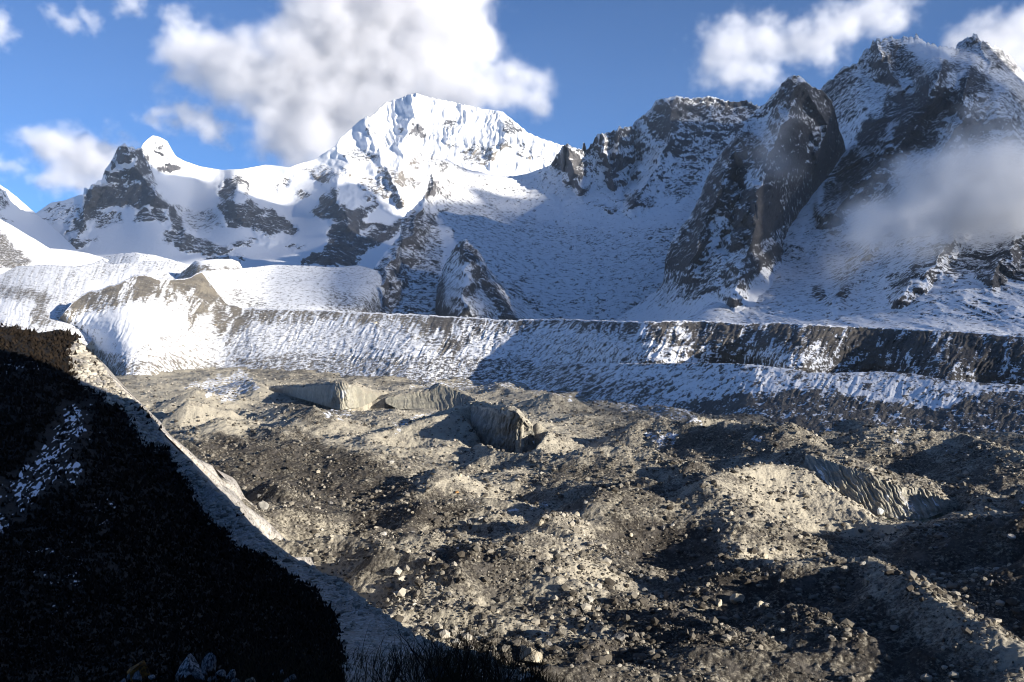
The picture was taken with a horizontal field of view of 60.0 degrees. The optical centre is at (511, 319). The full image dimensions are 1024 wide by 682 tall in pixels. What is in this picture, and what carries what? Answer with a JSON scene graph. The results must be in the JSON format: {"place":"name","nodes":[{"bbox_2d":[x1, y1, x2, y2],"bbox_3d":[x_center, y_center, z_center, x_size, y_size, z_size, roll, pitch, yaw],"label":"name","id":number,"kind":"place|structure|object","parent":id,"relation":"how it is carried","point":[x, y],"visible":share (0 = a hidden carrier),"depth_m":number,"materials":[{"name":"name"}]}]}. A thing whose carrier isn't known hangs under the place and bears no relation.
{"place":"outdoors","nodes":[
{"label":"outdoors","id":0,"kind":"place"},
{"bbox_2d":[0,185,34,213],"bbox_3d":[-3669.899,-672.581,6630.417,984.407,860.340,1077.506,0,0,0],"label":"ridge","id":1,"kind":"structure","parent":0,"point":[16,201],"depth_m":6545.05,"materials":[{"name":"white snow"}]},
{"bbox_2d":[0,188,78,251],"bbox_3d":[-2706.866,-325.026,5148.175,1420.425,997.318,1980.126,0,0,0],"label":"ridge","id":2,"kind":"structure","parent":0,"point":[38,228],"depth_m":5134.18,"materials":[{"name":"white snow"}]},
{"bbox_2d":[0,219,79,273],"bbox_3d":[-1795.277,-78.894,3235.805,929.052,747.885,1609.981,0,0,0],"label":"snow slope","id":3,"kind":"structure","parent":0,"point":[18,247],"depth_m":3015.95,"materials":[{"name":"white snow"}]},
{"bbox_2d":[50,248,108,265],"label":"snow shelf","id":4,"kind":"object","parent":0,"point":[80,258],"visible":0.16,"depth_m":3261.61,"materials":[{"name":"white snow"}]},
{"bbox_2d":[0,259,185,345],"bbox_3d":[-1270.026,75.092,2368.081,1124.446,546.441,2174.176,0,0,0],"label":"moraine","id":5,"kind":"structure","parent":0,"point":[40,298],"depth_m":2310.70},
{"bbox_2d":[103,252,189,268],"bbox_3d":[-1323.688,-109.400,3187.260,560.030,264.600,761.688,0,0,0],"label":"moraine mound","id":6,"kind":"object","parent":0,"point":[126,257],"visible":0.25,"depth_m":3148.40,"materials":[{"name":"white snow"}]},
{"bbox_2d":[177,259,241,278],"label":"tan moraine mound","id":7,"kind":"object","parent":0,"point":[195,267],"visible":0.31,"depth_m":2568.35,"materials":[{"name":"white snow"}]},
{"bbox_2d":[0,325,543,681],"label":"hillside","id":8,"kind":"structure","parent":0,"point":[227,486],"depth_m":100.62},
{"bbox_2d":[127,660,149,681],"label":"foreground stone","id":9,"kind":"object","parent":8,"relation":"on","point":[141,667],"visible":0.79,"depth_m":20.26,"materials":[{"name":"stone"}]},
{"bbox_2d":[0,323,351,681],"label":"heath shrubs","id":10,"kind":"object","parent":8,"relation":"on","point":[315,611],"visible":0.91,"depth_m":59.11,"materials":[{"name":"plant"}]},
{"bbox_2d":[176,653,200,677],"bbox_3d":[-7.239,7.883,19.797,0.679,0.699,0.497,0,0,21],"label":"foreground stone","id":11,"kind":"object","parent":8,"relation":"on","point":[188,665],"visible":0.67,"depth_m":19.75,"materials":[{"name":"grey stone"}]},
{"bbox_2d":[194,671,201,679],"bbox_3d":[-6.711,7.636,18.994,0.144,0.200,0.135,0,0,16],"label":"foreground stone","id":12,"kind":"object","parent":8,"relation":"on","point":[198,675],"visible":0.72,"depth_m":18.95,"materials":[{"name":"grey stone"}]},
{"bbox_2d":[201,652,215,670],"bbox_3d":[-7.084,8.099,20.730,0.252,0.588,0.387,0,-6,42],"label":"foreground stone","id":13,"kind":"object","parent":8,"relation":"on","point":[209,661],"visible":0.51,"depth_m":20.71,"materials":[{"name":"grey stone"}]},
{"bbox_2d":[215,670,225,675],"bbox_3d":[-6.392,7.793,19.514,0.214,0.147,0.196,0,0,15],"label":"foreground stone","id":14,"kind":"object","parent":8,"relation":"on","point":[220,671],"visible":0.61,"depth_m":19.46,"materials":[{"name":"grey stone"}]},
{"bbox_2d":[228,669,235,677],"bbox_3d":[-6.005,7.645,19.056,0.164,0.241,0.154,0,0,16],"label":"foreground stone","id":15,"kind":"object","parent":8,"relation":"on","point":[231,674],"visible":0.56,"depth_m":19.00,"materials":[{"name":"grey stone"}]},
{"bbox_2d":[68,340,532,681],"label":"scree","id":16,"kind":"structure","parent":8,"relation":"on","point":[126,401],"depth_m":103.22,"materials":[{"name":"stone"}]},
{"bbox_2d":[195,616,586,681],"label":"dry grass","id":17,"kind":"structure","parent":8,"relation":"on","point":[459,678],"depth_m":24.56,"materials":[{"name":"brown plant"}]},
{"bbox_2d":[368,649,413,681],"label":"dead shrub","id":18,"kind":"object","parent":8,"relation":"on","point":[394,676],"visible":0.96,"depth_m":21.21,"materials":[{"name":"black plant"}]},
{"bbox_2d":[386,642,440,681],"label":"dead shrub","id":19,"kind":"object","parent":8,"relation":"on","point":[415,668],"visible":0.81,"depth_m":23.28,"materials":[{"name":"black plant"}]},
{"bbox_2d":[396,618,464,681],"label":"dead shrub","id":20,"kind":"object","parent":8,"relation":"on","point":[416,654],"visible":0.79,"depth_m":24.47,"materials":[{"name":"black plant"}]},
{"bbox_2d":[425,616,502,681],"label":"dead shrub","id":21,"kind":"object","parent":8,"relation":"on","point":[447,669],"visible":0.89,"depth_m":22.16,"materials":[{"name":"black plant"}]},
{"bbox_2d":[444,623,495,681],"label":"dead shrub","id":22,"kind":"object","parent":8,"relation":"on","point":[481,660],"visible":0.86,"depth_m":21.93,"materials":[{"name":"black plant"}]},
{"bbox_2d":[472,637,543,681],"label":"dead shrub","id":23,"kind":"object","parent":8,"relation":"on","point":[497,669],"visible":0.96,"depth_m":21.05,"materials":[{"name":"black plant"}]},
{"bbox_2d":[526,654,547,681],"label":"dead shrub","id":24,"kind":"object","parent":8,"relation":"on","point":[534,679],"visible":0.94,"depth_m":22.02,"materials":[{"name":"black plant"}]},
{"bbox_2d":[202,265,384,312],"bbox_3d":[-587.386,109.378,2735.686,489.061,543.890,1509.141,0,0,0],"label":"moraine bench","id":25,"kind":"object","parent":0,"point":[355,288],"visible":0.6,"depth_m":2294.58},
{"bbox_2d":[35,93,563,268],"bbox_3d":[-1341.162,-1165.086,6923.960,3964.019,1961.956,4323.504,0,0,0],"label":"snow massif","id":26,"kind":"structure","parent":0,"point":[354,195],"depth_m":6339.03,"materials":[{"name":"white snow"}]},
{"bbox_2d":[435,239,547,319],"bbox_3d":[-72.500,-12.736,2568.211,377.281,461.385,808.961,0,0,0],"label":"rock pyramid","id":27,"kind":"object","parent":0,"point":[469,284],"visible":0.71,"depth_m":2462.54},
{"bbox_2d":[0,0,1023,212],"label":"sky","id":28,"kind":"structure","parent":0,"point":[227,84],"materials":[{"name":"blue"}]},
{"bbox_2d":[58,272,1023,384],"bbox_3d":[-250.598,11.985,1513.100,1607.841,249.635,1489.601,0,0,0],"label":"moraine wall","id":29,"kind":"structure","parent":0,"point":[141,325],"depth_m":1383.89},
{"bbox_2d":[373,95,760,320],"bbox_3d":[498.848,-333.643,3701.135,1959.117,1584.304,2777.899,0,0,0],"label":"cirque ridge","id":30,"kind":"structure","parent":0,"point":[569,232],"depth_m":3753.34,"materials":[{"name":"white snow"}]},
{"bbox_2d":[111,366,1023,681],"bbox_3d":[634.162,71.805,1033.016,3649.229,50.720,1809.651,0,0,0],"label":"glacier","id":31,"kind":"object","parent":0,"point":[905,640],"visible":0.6,"depth_m":372.06,"materials":[{"name":"grey gravel"}]},
{"bbox_2d":[257,501,268,510],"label":"boulder","id":32,"kind":"object","parent":31,"relation":"on","point":[263,505],"visible":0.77,"depth_m":382.31,"materials":[{"name":"stone"}]},
{"bbox_2d":[270,382,384,409],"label":"ice cliff","id":33,"kind":"structure","parent":31,"relation":"on","point":[341,396],"depth_m":890.16,"materials":[{"name":"grey ice"}]},
{"bbox_2d":[385,385,474,409],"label":"ice cliff","id":34,"kind":"structure","parent":31,"relation":"on","point":[441,397],"depth_m":929.81,"materials":[{"name":"grey ice"}]},
{"bbox_2d":[471,405,533,452],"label":"ice cliff","id":35,"kind":"structure","parent":31,"relation":"on","point":[494,428],"depth_m":609.94,"materials":[{"name":"grey ice"}]},
{"bbox_2d":[519,645,542,663],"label":"boulder","id":36,"kind":"object","parent":31,"relation":"on","point":[530,650],"visible":0.79,"depth_m":210.01,"materials":[{"name":"beige stone"}]},
{"bbox_2d":[535,519,543,524],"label":"boulder","id":37,"kind":"object","parent":31,"relation":"on","point":[540,522],"visible":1,"depth_m":331.90,"materials":[{"name":"beige stone"}]},
{"bbox_2d":[114,369,1023,681],"bbox_3d":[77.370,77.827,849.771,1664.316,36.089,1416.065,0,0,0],"label":"rubble","id":38,"kind":"object","parent":31,"relation":"on","point":[650,653],"visible":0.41,"depth_m":312.21,"materials":[{"name":"stone"}]},
{"bbox_2d":[586,595,593,601],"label":"boulder","id":39,"kind":"object","parent":31,"relation":"on","point":[589,598],"visible":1,"depth_m":252.82,"materials":[{"name":"stone"}]},
{"bbox_2d":[613,632,624,641],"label":"boulder","id":40,"kind":"object","parent":31,"relation":"on","point":[619,636],"visible":1,"depth_m":224.55,"materials":[{"name":"grey stone"}]},
{"bbox_2d":[715,598,721,606],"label":"boulder","id":41,"kind":"object","parent":31,"relation":"on","point":[718,602],"visible":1,"depth_m":250.46,"materials":[{"name":"beige stone"}]},
{"bbox_2d":[730,593,744,602],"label":"boulder","id":42,"kind":"object","parent":31,"relation":"on","point":[735,597],"visible":1,"depth_m":252.39,"materials":[{"name":"beige stone"}]},
{"bbox_2d":[756,601,764,607],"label":"boulder","id":43,"kind":"object","parent":31,"relation":"on","point":[759,604],"visible":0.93,"depth_m":237.48,"materials":[{"name":"beige stone"}]},
{"bbox_2d":[778,628,786,632],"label":"boulder","id":44,"kind":"object","parent":31,"relation":"on","point":[782,630],"visible":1,"depth_m":221.92,"materials":[{"name":"beige stone"}]},
{"bbox_2d":[804,454,943,518],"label":"ice cliff","id":45,"kind":"structure","parent":31,"relation":"on","point":[871,493],"depth_m":424.60,"materials":[{"name":"grey ice"}]},
{"bbox_2d":[877,507,883,515],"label":"boulder","id":46,"kind":"object","parent":31,"relation":"on","point":[880,511],"visible":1,"depth_m":414.96,"materials":[{"name":"grey stone"}]},
{"bbox_2d":[937,532,947,538],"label":"boulder","id":47,"kind":"object","parent":31,"relation":"on","point":[941,534],"visible":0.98,"depth_m":327.57,"materials":[{"name":"grey stone"}]},
{"bbox_2d":[985,580,993,584],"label":"boulder","id":48,"kind":"object","parent":31,"relation":"on","point":[989,581],"visible":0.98,"depth_m":233.97,"materials":[{"name":"grey stone"}]},
{"bbox_2d":[1007,534,1015,539],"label":"boulder","id":49,"kind":"object","parent":31,"relation":"on","point":[1012,536],"visible":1,"depth_m":305.13,"materials":[{"name":"stone"}]},
{"bbox_2d":[614,75,845,321],"bbox_3d":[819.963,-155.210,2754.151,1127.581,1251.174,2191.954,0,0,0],"label":"dark peak","id":50,"kind":"structure","parent":0,"point":[775,163],"depth_m":2481.85,"materials":[{"name":"grey stone"}]},
{"bbox_2d":[514,363,1023,434],"bbox_3d":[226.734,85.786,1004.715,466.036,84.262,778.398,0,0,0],"label":"moraine","id":51,"kind":"structure","parent":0,"point":[817,402],"depth_m":787.64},
{"bbox_2d":[681,33,1023,335],"bbox_3d":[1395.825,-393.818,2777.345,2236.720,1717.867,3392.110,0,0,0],"label":"massif","id":52,"kind":"structure","parent":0,"point":[910,216],"depth_m":2389.95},
{"bbox_2d":[884,514,943,521],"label":"pond","id":53,"kind":"structure","parent":0,"point":[932,517],"depth_m":409.74,"materials":[{"name":"grey liquid"}]}
]}

